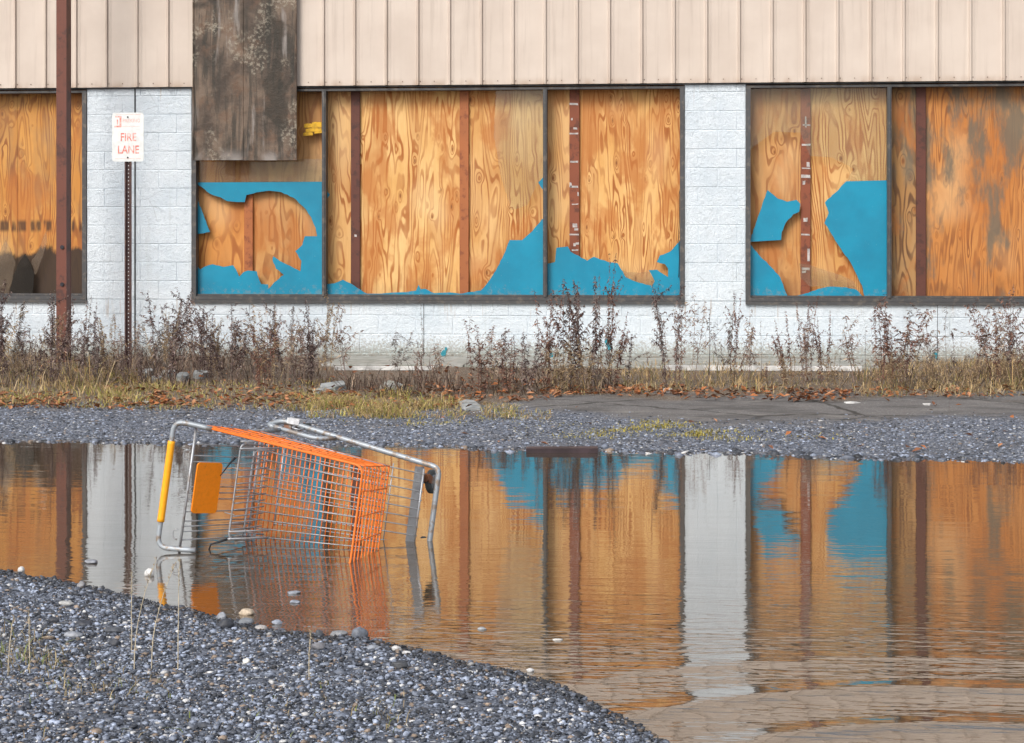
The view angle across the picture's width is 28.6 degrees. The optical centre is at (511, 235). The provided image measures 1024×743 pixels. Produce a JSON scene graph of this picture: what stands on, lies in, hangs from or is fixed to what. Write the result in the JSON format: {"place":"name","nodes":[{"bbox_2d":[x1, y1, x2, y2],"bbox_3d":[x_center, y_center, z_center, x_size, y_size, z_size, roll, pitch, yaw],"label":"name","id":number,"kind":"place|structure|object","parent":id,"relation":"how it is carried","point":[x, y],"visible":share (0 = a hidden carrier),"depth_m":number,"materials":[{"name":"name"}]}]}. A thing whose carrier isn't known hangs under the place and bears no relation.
{"place":"outdoors","nodes":[
{"label":"outdoors","id":0,"kind":"place"},
{"bbox_2d":[0,356,1023,742],"bbox_3d":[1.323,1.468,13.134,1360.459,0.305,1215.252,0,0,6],"label":"ground","id":1,"kind":"structure","parent":0,"point":[734,412],"depth_m":15.73,"materials":[{"name":"gravel"}]},
{"bbox_2d":[0,279,16,384],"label":"dead weed","id":2,"kind":"object","parent":1,"relation":"on","point":[2,330],"visible":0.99,"depth_m":18.66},
{"bbox_2d":[0,309,28,367],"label":"dead weed","id":3,"kind":"object","parent":1,"relation":"on","point":[7,330],"visible":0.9,"depth_m":18.95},
{"bbox_2d":[3,301,30,376],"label":"dead weed","id":4,"kind":"object","parent":1,"relation":"on","point":[18,334],"visible":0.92,"depth_m":19.40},
{"bbox_2d":[7,341,33,378],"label":"dead weed","id":5,"kind":"object","parent":1,"relation":"on","point":[19,360],"visible":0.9,"depth_m":19.30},
{"bbox_2d":[15,328,34,372],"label":"dead weed","id":6,"kind":"object","parent":1,"relation":"on","point":[21,353],"visible":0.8,"depth_m":19.76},
{"bbox_2d":[27,319,53,383],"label":"dead weed","id":7,"kind":"object","parent":1,"relation":"on","point":[39,360],"visible":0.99,"depth_m":18.86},
{"bbox_2d":[33,307,71,370],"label":"dead weed","id":8,"kind":"object","parent":1,"relation":"on","point":[57,322],"visible":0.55,"depth_m":20.02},
{"bbox_2d":[43,291,75,382],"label":"dead weed","id":9,"kind":"object","parent":1,"relation":"on","point":[51,305],"visible":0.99,"depth_m":18.76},
{"bbox_2d":[45,307,79,383],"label":"dead weed","id":10,"kind":"object","parent":1,"relation":"on","point":[64,344],"visible":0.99,"depth_m":18.68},
{"bbox_2d":[55,0,79,361],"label":"steel post","id":11,"kind":"object","parent":1,"relation":"on","point":[63,148],"visible":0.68,"depth_m":21.62,"materials":[{"name":"metal"}]},
{"bbox_2d":[76,295,97,380],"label":"dead weed","id":12,"kind":"object","parent":1,"relation":"on","point":[85,339],"visible":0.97,"depth_m":18.75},
{"bbox_2d":[88,314,109,381],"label":"dead weed","id":13,"kind":"object","parent":1,"relation":"on","point":[96,354],"visible":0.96,"depth_m":18.74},
{"bbox_2d":[91,315,136,376],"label":"dead weed","id":14,"kind":"object","parent":1,"relation":"on","point":[102,339],"visible":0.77,"depth_m":19.72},
{"bbox_2d":[106,326,130,376],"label":"dead weed","id":15,"kind":"object","parent":1,"relation":"on","point":[119,333],"visible":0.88,"depth_m":19.41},
{"bbox_2d":[110,340,139,378],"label":"dead weed","id":16,"kind":"object","parent":1,"relation":"on","point":[121,363],"visible":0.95,"depth_m":18.90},
{"bbox_2d":[112,113,143,369],"bbox_3d":[-3.861,0.158,20.224,0.325,2.796,0.036,0,0,6],"label":"fire lane sign","id":17,"kind":"object","parent":1,"relation":"on","point":[128,139],"visible":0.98,"depth_m":20.22,"materials":[{"name":"white metal"}]},
{"bbox_2d":[127,321,143,370],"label":"dead weed","id":18,"kind":"object","parent":1,"relation":"on","point":[136,335],"visible":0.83,"depth_m":20.20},
{"bbox_2d":[136,335,148,386],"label":"dead weed","id":19,"kind":"object","parent":1,"relation":"on","point":[139,360],"visible":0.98,"depth_m":18.57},
{"bbox_2d":[141,308,179,373],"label":"dead weed","id":20,"kind":"object","parent":1,"relation":"on","point":[164,343],"visible":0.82,"depth_m":19.39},
{"bbox_2d":[150,562,175,667],"bbox_3d":[-1.154,1.254,6.645,0.089,0.358,0.012,0,0,8],"label":"straw","id":21,"kind":"object","parent":1,"relation":"on","point":[158,613],"visible":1,"depth_m":6.64,"materials":[{"name":"beige plant"}]},
{"bbox_2d":[149,324,176,368],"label":"dead weed","id":22,"kind":"object","parent":1,"relation":"on","point":[159,353],"visible":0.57,"depth_m":19.93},
{"bbox_2d":[144,304,184,365],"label":"dead weed","id":23,"kind":"object","parent":1,"relation":"on","point":[176,312],"visible":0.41,"depth_m":20.54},
{"bbox_2d":[156,326,178,379],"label":"dead weed","id":24,"kind":"object","parent":1,"relation":"on","point":[168,359],"visible":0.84,"depth_m":18.93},
{"bbox_2d":[139,287,196,386],"bbox_3d":[-3.197,0.944,18.636,0.503,0.957,0.399,1,0,-1],"label":"dead weed","id":25,"kind":"object","parent":1,"relation":"on","point":[179,333],"visible":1,"depth_m":18.60,"materials":[{"name":"plant"}]},
{"bbox_2d":[153,302,189,369],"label":"dead weed","id":26,"kind":"object","parent":1,"relation":"on","point":[164,307],"visible":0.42,"depth_m":20.35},
{"bbox_2d":[166,326,201,380],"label":"dead weed","id":27,"kind":"object","parent":1,"relation":"on","point":[184,348],"visible":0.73,"depth_m":18.89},
{"bbox_2d":[185,297,209,369],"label":"dead weed","id":28,"kind":"object","parent":1,"relation":"on","point":[189,331],"visible":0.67,"depth_m":20.18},
{"bbox_2d":[180,305,218,367],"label":"dead weed","id":29,"kind":"object","parent":1,"relation":"on","point":[194,348],"visible":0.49,"depth_m":19.99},
{"bbox_2d":[194,310,216,373],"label":"dead weed","id":30,"kind":"object","parent":1,"relation":"on","point":[201,336],"visible":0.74,"depth_m":19.63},
{"bbox_2d":[0,618,415,742],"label":"bank grass","id":31,"kind":"structure","parent":1,"relation":"on","point":[56,660],"depth_m":6.39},
{"bbox_2d":[189,315,226,375],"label":"dead weed","id":32,"kind":"object","parent":1,"relation":"on","point":[217,345],"visible":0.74,"depth_m":19.53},
{"bbox_2d":[201,338,220,381],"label":"dead weed","id":33,"kind":"object","parent":1,"relation":"on","point":[210,358],"visible":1,"depth_m":19.03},
{"bbox_2d":[193,303,241,377],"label":"dead weed","id":34,"kind":"object","parent":1,"relation":"on","point":[209,336],"visible":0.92,"depth_m":19.29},
{"bbox_2d":[217,618,233,628],"bbox_3d":[-1.085,1.468,7.601,0.064,0.044,0.050,0,0,-22],"label":"stone","id":35,"kind":"object","parent":1,"relation":"on","point":[225,623],"visible":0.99,"depth_m":7.58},
{"bbox_2d":[220,321,248,373],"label":"dead weed","id":36,"kind":"object","parent":1,"relation":"on","point":[230,347],"visible":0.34,"depth_m":19.69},
{"bbox_2d":[227,317,250,377],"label":"dead weed","id":37,"kind":"object","parent":1,"relation":"on","point":[243,352],"visible":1,"depth_m":19.26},
{"bbox_2d":[221,319,260,377],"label":"dead weed","id":38,"kind":"object","parent":1,"relation":"on","point":[242,333],"visible":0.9,"depth_m":19.33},
{"bbox_2d":[241,301,281,369],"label":"dead weed","id":39,"kind":"object","parent":1,"relation":"on","point":[274,306],"visible":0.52,"depth_m":20.15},
{"bbox_2d":[249,315,286,390],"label":"dead weed","id":40,"kind":"object","parent":1,"relation":"on","point":[258,356],"visible":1,"depth_m":18.11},
{"bbox_2d":[244,304,304,384],"bbox_3d":[-2.202,1.019,18.722,0.584,0.775,0.368,0,0,-4],"label":"dead weed","id":41,"kind":"object","parent":1,"relation":"on","point":[265,335],"visible":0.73,"depth_m":18.72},
{"bbox_2d":[0,364,553,419],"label":"grass","id":42,"kind":"structure","parent":1,"relation":"on","point":[370,409],"depth_m":16.91,"materials":[{"name":"plant"}]},
{"bbox_2d":[267,320,295,377],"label":"dead weed","id":43,"kind":"object","parent":1,"relation":"on","point":[279,349],"visible":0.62,"depth_m":19.42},
{"bbox_2d":[267,323,314,386],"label":"dead weed","id":44,"kind":"object","parent":1,"relation":"on","point":[293,349],"visible":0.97,"depth_m":18.44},
{"bbox_2d":[156,417,440,562],"bbox_3d":[-0.991,1.269,9.784,1.058,0.665,0.998,7,-2,23],"label":"shopping cart","id":45,"kind":"object","parent":1,"relation":"on","point":[205,493],"visible":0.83,"depth_m":9.72,"materials":[{"name":"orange metal"}]},
{"bbox_2d":[293,316,310,378],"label":"dead weed","id":46,"kind":"object","parent":1,"relation":"on","point":[302,347],"visible":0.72,"depth_m":19.09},
{"bbox_2d":[296,297,318,381],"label":"dead weed","id":47,"kind":"object","parent":1,"relation":"on","point":[309,338],"visible":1,"depth_m":18.70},
{"bbox_2d":[294,315,324,378],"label":"dead weed","id":48,"kind":"object","parent":1,"relation":"on","point":[306,352],"visible":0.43,"depth_m":19.44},
{"bbox_2d":[304,319,322,383],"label":"dead weed","id":49,"kind":"object","parent":1,"relation":"on","point":[312,346],"visible":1,"depth_m":18.71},
{"bbox_2d":[307,290,344,369],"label":"dead weed","id":50,"kind":"object","parent":1,"relation":"on","point":[327,333],"visible":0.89,"depth_m":20.20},
{"bbox_2d":[320,381,345,389],"bbox_3d":[-1.629,1.367,18.303,0.263,0.048,0.317,-2,8,16],"label":"concrete rubble","id":51,"kind":"object","parent":1,"relation":"on","point":[336,384],"visible":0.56,"depth_m":18.26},
{"bbox_2d":[0,569,669,742],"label":"gravel","id":52,"kind":"structure","parent":1,"relation":"on","point":[237,633],"depth_m":6.39,"materials":[{"name":"gravel"}]},
{"bbox_2d":[133,556,156,668],"bbox_3d":[-1.209,1.244,6.625,0.082,0.381,0.016,0,0,6],"label":"straw","id":53,"kind":"object","parent":52,"relation":"on","point":[141,609],"visible":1,"depth_m":6.62,"materials":[{"name":"beige plant"}]},
{"bbox_2d":[177,557,180,668],"bbox_3d":[-1.101,1.249,6.654,0.015,0.380,0.016,0,0,6],"label":"straw","id":54,"kind":"object","parent":52,"relation":"on","point":[179,560],"visible":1,"depth_m":6.65,"materials":[{"name":"beige plant"}]},
{"bbox_2d":[351,627,367,637],"bbox_3d":[-0.570,1.488,7.526,0.065,0.053,0.045,0,0,-13],"label":"stone","id":55,"kind":"object","parent":52,"relation":"on","point":[360,632],"visible":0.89,"depth_m":7.51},
{"bbox_2d":[391,661,407,669],"bbox_3d":[-0.380,1.450,6.787,0.060,0.033,0.043,0,0,-9],"label":"stone","id":56,"kind":"object","parent":52,"relation":"on","point":[399,665],"visible":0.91,"depth_m":6.77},
{"bbox_2d":[323,304,363,380],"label":"dead weed","id":57,"kind":"object","parent":1,"relation":"on","point":[338,340],"visible":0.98,"depth_m":18.63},
{"bbox_2d":[334,366,434,369],"bbox_3d":[-1.288,1.335,20.285,1.018,0.040,0.050,0,0,1],"label":"white board","id":58,"kind":"object","parent":1,"relation":"on","point":[380,367],"visible":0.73,"depth_m":20.26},
{"bbox_2d":[391,332,414,380],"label":"dead weed","id":59,"kind":"object","parent":1,"relation":"on","point":[403,358],"visible":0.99,"depth_m":19.05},
{"bbox_2d":[411,341,434,383],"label":"dead weed","id":60,"kind":"object","parent":1,"relation":"on","point":[420,361],"visible":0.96,"depth_m":18.43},
{"bbox_2d":[423,343,453,383],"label":"dead weed","id":61,"kind":"object","parent":1,"relation":"on","point":[439,366],"visible":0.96,"depth_m":18.72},
{"bbox_2d":[458,399,480,410],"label":"rock","id":62,"kind":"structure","parent":1,"relation":"on","point":[475,405],"depth_m":16.63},
{"bbox_2d":[464,321,498,393],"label":"dead weed","id":63,"kind":"object","parent":1,"relation":"on","point":[480,360],"visible":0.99,"depth_m":17.79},
{"bbox_2d":[476,325,511,386],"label":"dead weed","id":64,"kind":"object","parent":1,"relation":"on","point":[496,353],"visible":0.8,"depth_m":18.23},
{"bbox_2d":[496,337,518,393],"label":"dead weed","id":65,"kind":"object","parent":1,"relation":"on","point":[505,369],"visible":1,"depth_m":17.87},
{"bbox_2d":[0,0,1023,362],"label":"shop building","id":66,"kind":"structure","parent":1,"relation":"on","point":[482,164],"depth_m":22.14,"materials":[{"name":"white brick"}]},
{"bbox_2d":[0,90,86,301],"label":"window","id":67,"kind":"structure","parent":66,"relation":"in","point":[27,117],"depth_m":22.81,"materials":[{"name":"wood"}]},
{"bbox_2d":[192,0,296,160],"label":"weathered board","id":68,"kind":"object","parent":66,"relation":"attached to","point":[244,80],"visible":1,"depth_m":22.29,"materials":[{"name":"wood"}]},
{"bbox_2d":[191,85,684,303],"bbox_3d":[-0.854,-0.455,22.272,5.521,2.400,0.218,0,0,6],"label":"window","id":69,"kind":"structure","parent":66,"relation":"in","point":[440,195],"depth_m":22.31,"materials":[{"name":"wood"}]},
{"bbox_2d":[746,83,1023,305],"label":"window","id":70,"kind":"structure","parent":66,"relation":"in","point":[857,194],"depth_m":21.82,"materials":[{"name":"wood"}]},
{"bbox_2d":[0,441,1023,742],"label":"puddle water","id":71,"kind":"structure","parent":1,"relation":"on","point":[706,597],"depth_m":9.04,"materials":[{"name":"liquid"}]},
{"bbox_2d":[526,446,597,452],"bbox_3d":[0.347,1.486,13.936,0.497,0.042,0.070,0,6,0],"label":"metal channel","id":72,"kind":"object","parent":71,"relation":"on","point":[561,449],"visible":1,"depth_m":13.90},
{"bbox_2d":[0,341,1023,398],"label":"dead undergrowth","id":73,"kind":"object","parent":1,"relation":"on","point":[358,385],"visible":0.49,"depth_m":18.73,"materials":[{"name":"brown plant"}]},
{"bbox_2d":[0,364,1023,451],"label":"fallen leaves","id":74,"kind":"object","parent":1,"relation":"on","point":[635,388],"visible":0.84,"depth_m":17.45,"materials":[{"name":"brown plant"}]},
{"bbox_2d":[0,399,1023,463],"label":"gravel","id":75,"kind":"structure","parent":1,"relation":"on","point":[798,452],"depth_m":14.89,"materials":[{"name":"gravel"}]},
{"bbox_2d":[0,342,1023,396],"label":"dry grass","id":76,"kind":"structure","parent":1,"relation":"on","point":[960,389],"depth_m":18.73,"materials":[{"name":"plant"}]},
{"bbox_2d":[516,332,542,395],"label":"dead weed","id":77,"kind":"object","parent":1,"relation":"on","point":[526,363],"visible":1,"depth_m":17.68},
{"bbox_2d":[531,331,555,386],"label":"dead weed","id":78,"kind":"object","parent":1,"relation":"on","point":[545,364],"visible":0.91,"depth_m":18.10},
{"bbox_2d":[532,281,567,388],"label":"dead weed","id":79,"kind":"object","parent":1,"relation":"on","point":[551,341],"visible":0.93,"depth_m":18.04,"materials":[{"name":"plant"}]},
{"bbox_2d":[543,342,575,391],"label":"dead weed","id":80,"kind":"object","parent":1,"relation":"on","point":[561,370],"visible":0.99,"depth_m":17.86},
{"bbox_2d":[550,279,595,388],"bbox_3d":[0.522,0.907,18.120,0.503,1.040,0.252,0,0,31],"label":"dead weed","id":81,"kind":"object","parent":1,"relation":"on","point":[575,329],"visible":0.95,"depth_m":18.11,"materials":[{"name":"plant"}]},
{"bbox_2d":[555,286,604,387],"bbox_3d":[0.612,0.938,18.223,0.454,0.965,0.165,0,0,-1],"label":"dead weed","id":82,"kind":"object","parent":1,"relation":"on","point":[579,316],"visible":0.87,"depth_m":18.22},
{"bbox_2d":[567,276,608,388],"bbox_3d":[0.685,0.890,18.194,0.383,1.060,0.195,0,0,-9],"label":"dead weed","id":83,"kind":"object","parent":1,"relation":"on","point":[594,349],"visible":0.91,"depth_m":18.19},
{"bbox_2d":[563,334,622,391],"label":"dead weed","id":84,"kind":"object","parent":1,"relation":"on","point":[589,367],"visible":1,"depth_m":17.97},
{"bbox_2d":[587,322,628,385],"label":"dead weed","id":85,"kind":"object","parent":1,"relation":"on","point":[600,357],"visible":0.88,"depth_m":18.46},
{"bbox_2d":[593,253,623,383],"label":"dead weed","id":86,"kind":"object","parent":1,"relation":"on","point":[611,295],"visible":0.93,"depth_m":18.50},
{"bbox_2d":[343,409,878,441],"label":"yellow grass","id":87,"kind":"structure","parent":1,"relation":"on","point":[697,433],"depth_m":14.99,"materials":[{"name":"plant"}]},
{"bbox_2d":[605,304,629,386],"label":"dead weed","id":88,"kind":"object","parent":1,"relation":"on","point":[621,348],"visible":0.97,"depth_m":18.46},
{"bbox_2d":[621,334,643,379],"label":"dead weed","id":89,"kind":"object","parent":1,"relation":"on","point":[631,347],"visible":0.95,"depth_m":18.77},
{"bbox_2d":[650,280,687,389],"bbox_3d":[1.414,0.899,18.011,0.364,1.026,0.288,0,0,19],"label":"dead weed","id":90,"kind":"object","parent":1,"relation":"on","point":[661,332],"visible":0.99,"depth_m":18.00,"materials":[{"name":"plant"}]},
{"bbox_2d":[662,306,690,385],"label":"dead weed","id":91,"kind":"object","parent":1,"relation":"on","point":[676,334],"visible":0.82,"depth_m":18.52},
{"bbox_2d":[665,293,715,384],"bbox_3d":[1.613,0.964,18.511,0.477,0.881,0.310,0,0,20],"label":"dead weed","id":92,"kind":"object","parent":1,"relation":"on","point":[693,345],"visible":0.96,"depth_m":18.50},
{"bbox_2d":[705,320,732,376],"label":"dead weed","id":93,"kind":"object","parent":1,"relation":"on","point":[730,354],"visible":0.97,"depth_m":18.91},
{"bbox_2d":[723,293,752,380],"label":"dead weed","id":94,"kind":"object","parent":1,"relation":"on","point":[736,335],"visible":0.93,"depth_m":19.05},
{"bbox_2d":[738,322,762,380],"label":"dead weed","id":95,"kind":"object","parent":1,"relation":"on","point":[751,344],"visible":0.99,"depth_m":18.81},
{"bbox_2d":[663,365,861,370],"bbox_3d":[2.510,1.327,20.171,1.979,0.050,0.060,0,0,4],"label":"white board","id":96,"kind":"object","parent":1,"relation":"on","point":[770,368],"visible":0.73,"depth_m":20.15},
{"bbox_2d":[768,312,792,383],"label":"dead weed","id":97,"kind":"object","parent":1,"relation":"on","point":[780,348],"visible":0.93,"depth_m":18.55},
{"bbox_2d":[774,356,812,387],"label":"dead weed","id":98,"kind":"object","parent":1,"relation":"on","point":[784,371],"visible":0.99,"depth_m":18.11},
{"bbox_2d":[793,311,814,383],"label":"dead weed","id":99,"kind":"object","parent":1,"relation":"on","point":[806,350],"visible":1,"depth_m":18.64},
{"bbox_2d":[795,296,818,382],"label":"dead weed","id":100,"kind":"object","parent":1,"relation":"on","point":[800,338],"visible":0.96,"depth_m":18.79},
{"bbox_2d":[812,315,832,381],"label":"dead weed","id":101,"kind":"object","parent":1,"relation":"on","point":[820,350],"visible":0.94,"depth_m":18.78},
{"bbox_2d":[816,350,846,389],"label":"dead weed","id":102,"kind":"object","parent":1,"relation":"on","point":[831,372],"visible":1,"depth_m":18.14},
{"bbox_2d":[829,316,878,383],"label":"dead weed","id":103,"kind":"object","parent":1,"relation":"on","point":[849,345],"visible":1,"depth_m":18.60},
{"bbox_2d":[868,294,892,385],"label":"dead weed","id":104,"kind":"object","parent":1,"relation":"on","point":[884,339],"visible":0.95,"depth_m":18.30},
{"bbox_2d":[866,349,906,390],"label":"dead weed","id":105,"kind":"object","parent":1,"relation":"on","point":[890,370],"visible":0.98,"depth_m":17.97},
{"bbox_2d":[879,302,935,386],"bbox_3d":[3.553,1.002,18.271,0.461,0.813,0.417,0,0,43],"label":"dead weed","id":106,"kind":"object","parent":1,"relation":"on","point":[912,346],"visible":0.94,"depth_m":18.25,"materials":[{"name":"plant"}]},
{"bbox_2d":[881,310,937,381],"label":"dead weed","id":107,"kind":"object","parent":1,"relation":"on","point":[909,312],"visible":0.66,"depth_m":18.49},
{"bbox_2d":[890,322,929,384],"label":"dead weed","id":108,"kind":"object","parent":1,"relation":"on","point":[903,345],"visible":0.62,"depth_m":18.55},
{"bbox_2d":[911,311,952,379],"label":"dead weed","id":109,"kind":"object","parent":1,"relation":"on","point":[926,343],"visible":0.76,"depth_m":18.85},
{"bbox_2d":[913,350,961,389],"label":"dead weed","id":110,"kind":"object","parent":1,"relation":"on","point":[934,373],"visible":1,"depth_m":18.01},
{"bbox_2d":[947,355,983,389],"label":"dead weed","id":111,"kind":"object","parent":1,"relation":"on","point":[975,375],"visible":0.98,"depth_m":17.93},
{"bbox_2d":[954,303,1002,378],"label":"dead weed","id":112,"kind":"object","parent":1,"relation":"on","point":[984,340],"visible":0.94,"depth_m":18.80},
{"bbox_2d":[964,298,1004,380],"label":"dead weed","id":113,"kind":"object","parent":1,"relation":"on","point":[982,331],"visible":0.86,"depth_m":18.79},
{"bbox_2d":[978,311,1023,380],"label":"dead weed","id":114,"kind":"object","parent":1,"relation":"on","point":[1003,338],"visible":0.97,"depth_m":18.34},
{"bbox_2d":[994,349,1023,387],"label":"dead weed","id":115,"kind":"object","parent":1,"relation":"on","point":[1004,371],"visible":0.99,"depth_m":18.12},
{"bbox_2d":[997,291,1023,381],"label":"dead weed","id":116,"kind":"object","parent":1,"relation":"on","point":[1014,336],"visible":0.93,"depth_m":18.47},
{"bbox_2d":[1003,288,1021,378],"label":"dead weed","id":117,"kind":"object","parent":1,"relation":"on","point":[1009,348],"visible":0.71,"depth_m":18.61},
{"bbox_2d":[321,356,878,369],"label":"sidewalk","id":118,"kind":"structure","parent":0,"point":[375,361],"depth_m":21.27,"materials":[{"name":"concrete"}]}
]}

